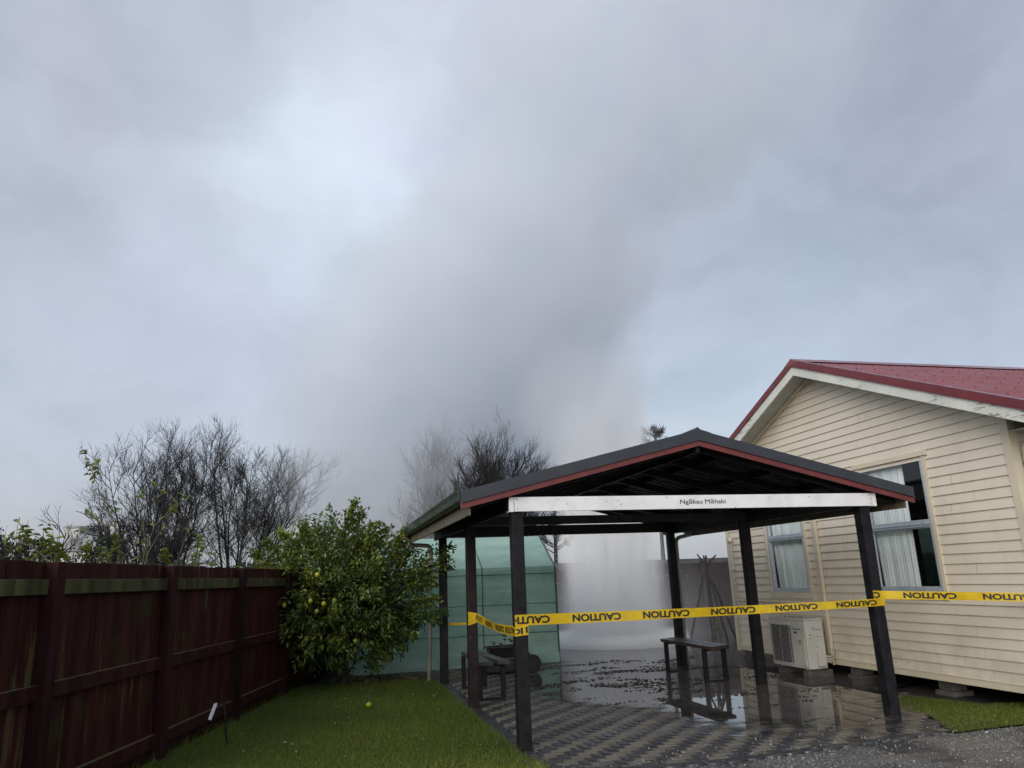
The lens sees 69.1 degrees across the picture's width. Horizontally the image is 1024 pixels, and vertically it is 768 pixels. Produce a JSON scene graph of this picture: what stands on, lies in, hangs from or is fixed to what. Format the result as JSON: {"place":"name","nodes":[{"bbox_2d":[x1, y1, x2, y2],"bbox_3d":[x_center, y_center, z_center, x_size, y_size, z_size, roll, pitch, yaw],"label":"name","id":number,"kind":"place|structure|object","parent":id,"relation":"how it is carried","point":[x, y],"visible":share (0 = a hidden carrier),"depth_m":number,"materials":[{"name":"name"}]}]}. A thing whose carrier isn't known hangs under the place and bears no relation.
{"place":"outdoors","nodes":[
{"label":"outdoors","id":0,"kind":"place"},
{"bbox_2d":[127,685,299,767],"bbox_3d":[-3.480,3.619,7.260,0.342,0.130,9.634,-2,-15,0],"label":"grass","id":1,"kind":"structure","parent":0,"point":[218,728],"depth_m":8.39,"materials":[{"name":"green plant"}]},
{"bbox_2d":[139,674,552,767],"bbox_3d":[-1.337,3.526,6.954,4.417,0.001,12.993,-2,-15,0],"label":"lawn","id":2,"kind":"structure","parent":0,"point":[351,736],"depth_m":8.04,"materials":[{"name":"plant"}]},
{"bbox_2d":[0,560,338,767],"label":"timber fence","id":3,"kind":"object","parent":2,"relation":"on","point":[106,665],"visible":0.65,"depth_m":6.92,"materials":[{"name":"brown wood"}]},
{"bbox_2d":[180,688,228,743],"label":"sapling","id":4,"kind":"object","parent":2,"relation":"on","point":[211,716],"visible":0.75,"depth_m":7.94,"materials":[{"name":"brown plant"}]},
{"bbox_2d":[236,496,456,684],"bbox_3d":[-2.877,3.479,12.476,3.677,3.066,2.657,1,-15,-14],"label":"lemon tree","id":5,"kind":"object","parent":2,"relation":"on","point":[340,607],"visible":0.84,"depth_m":12.03,"materials":[{"name":"green plant"}]},
{"bbox_2d":[365,702,371,707],"bbox_3d":[-1.891,4.235,9.808,0.074,0.072,0.074,-6,-15,16],"label":"fallen lemon","id":6,"kind":"object","parent":2,"relation":"on","point":[368,705],"visible":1,"depth_m":9.79,"materials":[{"name":"yellow food"}]},
{"bbox_2d":[0,0,1023,567],"label":"sky","id":7,"kind":"structure","parent":0,"point":[593,224],"materials":[{"name":"grey"}]},
{"bbox_2d":[547,450,687,640],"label":"water drops","id":8,"kind":"object","parent":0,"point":[613,582],"visible":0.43,"depth_m":17.81,"materials":[{"name":"liquid"}]},
{"bbox_2d":[312,674,1023,733],"bbox_3d":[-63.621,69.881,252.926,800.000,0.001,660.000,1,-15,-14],"label":"ground","id":9,"kind":"structure","parent":0,"point":[324,679],"depth_m":13.04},
{"bbox_2d":[1,517,71,562],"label":"citrus shrub","id":10,"kind":"object","parent":9,"relation":"on","point":[25,536],"visible":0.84,"depth_m":8.65,"materials":[{"name":"green plant"}]},
{"bbox_2d":[2,504,85,562],"bbox_3d":[-9.809,4.277,15.396,2.480,3.505,2.001,1,-15,-14],"label":"bare tree","id":11,"kind":"object","parent":9,"relation":"on","point":[68,537],"visible":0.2,"depth_m":15.72,"materials":[{"name":"brown plant"}]},
{"bbox_2d":[49,526,107,562],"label":"building","id":12,"kind":"structure","parent":9,"relation":"on","point":[80,536],"depth_m":59.65,"materials":[{"name":"white"}]},
{"bbox_2d":[0,518,187,565],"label":"hedge","id":13,"kind":"object","parent":9,"relation":"on","point":[25,552],"visible":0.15,"depth_m":13.85,"materials":[{"name":"green plant"}]},
{"bbox_2d":[73,449,125,563],"bbox_3d":[-5.217,2.547,9.335,0.718,3.456,0.567,9,-19,-38],"label":"citrus shrub","id":14,"kind":"object","parent":9,"relation":"on","point":[88,546],"visible":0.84,"depth_m":9.57,"materials":[{"name":"green plant"}]},
{"bbox_2d":[83,499,222,566],"bbox_3d":[-10.531,5.383,21.163,4.105,4.338,3.145,-3,-15,2],"label":"bare tree","id":15,"kind":"object","parent":9,"relation":"on","point":[169,542],"visible":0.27,"depth_m":21.20,"materials":[{"name":"brown plant"}]},
{"bbox_2d":[122,481,189,565],"bbox_3d":[-4.575,2.749,9.355,0.640,3.028,0.792,8,-18,-35],"label":"citrus shrub","id":16,"kind":"object","parent":9,"relation":"on","point":[165,549],"visible":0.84,"depth_m":9.60,"materials":[{"name":"green plant"}]},
{"bbox_2d":[68,420,264,563],"bbox_3d":[-11.713,4.781,25.555,5.947,7.803,5.217,-6,-15,13],"label":"bare tree","id":17,"kind":"object","parent":9,"relation":"on","point":[163,504],"visible":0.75,"depth_m":25.06,"materials":[{"name":"brown plant"}]},
{"bbox_2d":[175,523,216,566],"bbox_3d":[-4.218,3.100,9.761,0.576,2.523,0.286,1,-15,-14],"label":"citrus shrub","id":18,"kind":"object","parent":9,"relation":"on","point":[195,559],"visible":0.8,"depth_m":9.98,"materials":[{"name":"green plant"}]},
{"bbox_2d":[173,413,345,567],"bbox_3d":[-8.637,4.701,25.349,5.354,7.631,4.652,11,-19,-40],"label":"bare tree","id":19,"kind":"object","parent":9,"relation":"on","point":[267,526],"visible":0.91,"depth_m":25.10,"materials":[{"name":"brown plant"}]},
{"bbox_2d":[382,396,470,538],"bbox_3d":[-2.586,4.133,25.008,3.671,8.091,3.704,-3,-15,5],"label":"bare tree","id":20,"kind":"object","parent":9,"relation":"on","point":[429,495],"visible":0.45,"depth_m":25.19,"materials":[{"name":"grey plant"}]},
{"bbox_2d":[446,406,555,538],"bbox_3d":[-0.468,3.918,21.615,3.558,6.651,4.534,-10,-16,27],"label":"bare tree","id":21,"kind":"object","parent":9,"relation":"on","point":[488,472],"visible":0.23,"depth_m":21.49,"materials":[{"name":"brown plant"}]},
{"bbox_2d":[554,557,734,633],"bbox_3d":[4.504,6.147,21.792,12.600,1.940,0.160,1,-15,-14],"label":"boundary fence","id":22,"kind":"object","parent":9,"relation":"on","point":[597,577],"visible":0.39,"depth_m":21.62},
{"bbox_2d":[637,423,666,559],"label":"conifer","id":23,"kind":"object","parent":9,"relation":"on","point":[654,431],"visible":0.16,"depth_m":29.55,"materials":[{"name":"green plant"}]},
{"bbox_2d":[321,656,1023,704],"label":"wet apron","id":24,"kind":"object","parent":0,"point":[920,687],"visible":0.14,"depth_m":9.49,"materials":[{"name":"concrete"}]},
{"bbox_2d":[139,548,301,567],"bbox_3d":[-6.143,4.958,16.714,5.212,2.484,2.946,1,-15,-14],"label":"hedge","id":25,"kind":"object","parent":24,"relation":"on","point":[179,563],"visible":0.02,"depth_m":16.71,"materials":[{"name":"green plant"}]},
{"bbox_2d":[408,470,463,537],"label":"bare tree","id":26,"kind":"object","parent":24,"relation":"on","point":[454,490],"visible":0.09,"depth_m":23.09,"materials":[{"name":"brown plant"}]},
{"bbox_2d":[347,535,560,675],"bbox_3d":[-1.315,4.312,14.860,4.016,2.430,2.134,1,-15,-14],"label":"greenhouse","id":27,"kind":"object","parent":24,"relation":"on","point":[493,576],"visible":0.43,"depth_m":14.09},
{"bbox_2d":[533,462,582,562],"bbox_3d":[1.574,5.441,25.517,2.194,5.598,2.005,1,-15,-14],"label":"bare tree","id":28,"kind":"object","parent":24,"relation":"on","point":[557,540],"visible":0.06,"depth_m":25.45,"materials":[{"name":"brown plant"}]},
{"bbox_2d":[803,668,833,677],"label":"support block","id":29,"kind":"structure","parent":24,"relation":"on","point":[825,672],"depth_m":11.01,"materials":[{"name":"concrete"}]},
{"bbox_2d":[725,359,1023,696],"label":"house","id":30,"kind":"structure","parent":24,"relation":"on","point":[946,442],"depth_m":9.97,"materials":[{"name":"beige paint"}]},
{"bbox_2d":[763,521,813,598],"bbox_3d":[4.632,2.615,12.487,0.176,1.892,1.280,1,-15,-14],"label":"window","id":31,"kind":"structure","parent":30,"relation":"in","point":[789,540],"depth_m":12.48,"materials":[{"name":"white glass"}]},
{"bbox_2d":[851,450,948,591],"bbox_3d":[5.254,1.933,10.013,0.175,1.862,1.420,1,-15,-14],"label":"window","id":32,"kind":"structure","parent":30,"relation":"in","point":[893,528],"depth_m":10.07,"materials":[{"name":"white metal"}]},
{"bbox_2d":[424,659,951,767],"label":"paving","id":33,"kind":"structure","parent":0,"point":[566,729],"depth_m":7.71,"materials":[{"name":"grey brick"}]},
{"bbox_2d":[328,669,467,684],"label":"bark litter","id":34,"kind":"object","parent":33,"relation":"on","point":[406,676],"visible":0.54,"depth_m":12.88,"materials":[{"name":"brown plant"}]},
{"bbox_2d":[461,650,509,700],"bbox_3d":[-0.416,4.199,10.744,0.427,0.521,1.815,1,-15,-14],"label":"bench","id":35,"kind":"object","parent":33,"relation":"on","point":[485,660],"visible":0.79,"depth_m":10.18,"materials":[{"name":"black metal"}]},
{"bbox_2d":[484,635,513,657],"bbox_3d":[-0.156,4.581,13.007,0.616,0.368,0.400,1,-15,-14],"label":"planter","id":36,"kind":"object","parent":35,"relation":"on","point":[501,650],"visible":0.71,"depth_m":12.85,"materials":[{"name":"black plastic"}]},
{"bbox_2d":[487,653,540,673],"bbox_3d":[-0.077,4.869,12.949,1.060,0.300,0.608,1,-15,-14],"label":"garden cart","id":37,"kind":"object","parent":33,"relation":"on","point":[534,663],"visible":0.47,"depth_m":12.74,"materials":[{"name":"black plastic"}]},
{"bbox_2d":[402,427,915,751],"bbox_3d":[1.434,2.745,10.595,5.440,3.156,5.890,1,-15,-14],"label":"shelter","id":38,"kind":"object","parent":33,"relation":"on","point":[694,481],"visible":1,"depth_m":8.74,"materials":[{"name":"black wood"}]},
{"bbox_2d":[448,591,1023,636],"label":"caution tape","id":39,"kind":"object","parent":38,"relation":"attached to","point":[522,623],"visible":1,"depth_m":7.93,"materials":[{"name":"yellow plastic"}]},
{"bbox_2d":[530,624,913,716],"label":"puddle water","id":40,"kind":"structure","parent":0,"point":[646,649],"depth_m":11.38,"materials":[{"name":"grey liquid"}]},
{"bbox_2d":[495,655,877,707],"bbox_3d":[2.216,4.520,11.396,4.297,0.019,5.617,1,-15,-14],"label":"washed debris","id":41,"kind":"object","parent":40,"relation":"on","point":[626,683],"visible":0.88,"depth_m":11.08,"materials":[{"name":"black stone"}]},
{"bbox_2d":[660,637,728,681],"bbox_3d":[2.860,4.317,11.668,0.378,0.517,1.810,1,-15,-14],"label":"bench","id":42,"kind":"object","parent":40,"relation":"on","point":[704,646],"visible":1,"depth_m":11.29,"materials":[{"name":"brown wood"}]},
{"bbox_2d":[690,554,735,641],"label":"wooden poles","id":43,"kind":"object","parent":40,"relation":"on","point":[708,579],"visible":0.89,"depth_m":17.40,"materials":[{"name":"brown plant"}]},
{"bbox_2d":[707,616,722,639],"bbox_3d":[4.742,5.603,17.299,0.454,0.781,0.316,1,-15,-14],"label":"young shrub","id":44,"kind":"object","parent":40,"relation":"on","point":[719,630],"visible":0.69,"depth_m":17.27,"materials":[{"name":"green plant"}]},
{"bbox_2d":[779,665,805,672],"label":"support block","id":45,"kind":"structure","parent":40,"relation":"on","point":[785,669],"depth_m":11.61,"materials":[{"name":"concrete"}]},
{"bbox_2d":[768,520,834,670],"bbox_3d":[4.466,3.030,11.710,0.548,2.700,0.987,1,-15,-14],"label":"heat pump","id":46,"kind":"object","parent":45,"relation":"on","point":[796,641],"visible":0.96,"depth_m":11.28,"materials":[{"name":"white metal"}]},
{"bbox_2d":[571,716,1023,767],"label":"loose gravel","id":47,"kind":"structure","parent":0,"point":[845,747],"depth_m":6.64,"materials":[{"name":"grey gravel"}]},
{"bbox_2d":[682,726,1023,767],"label":"driveway","id":48,"kind":"structure","parent":0,"point":[938,748],"depth_m":6.44,"materials":[{"name":"grey gravel"}]},
{"bbox_2d":[899,695,1023,731],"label":"grass verge","id":49,"kind":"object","parent":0,"point":[963,718],"depth_m":8.01,"materials":[{"name":"plant"}]}
]}

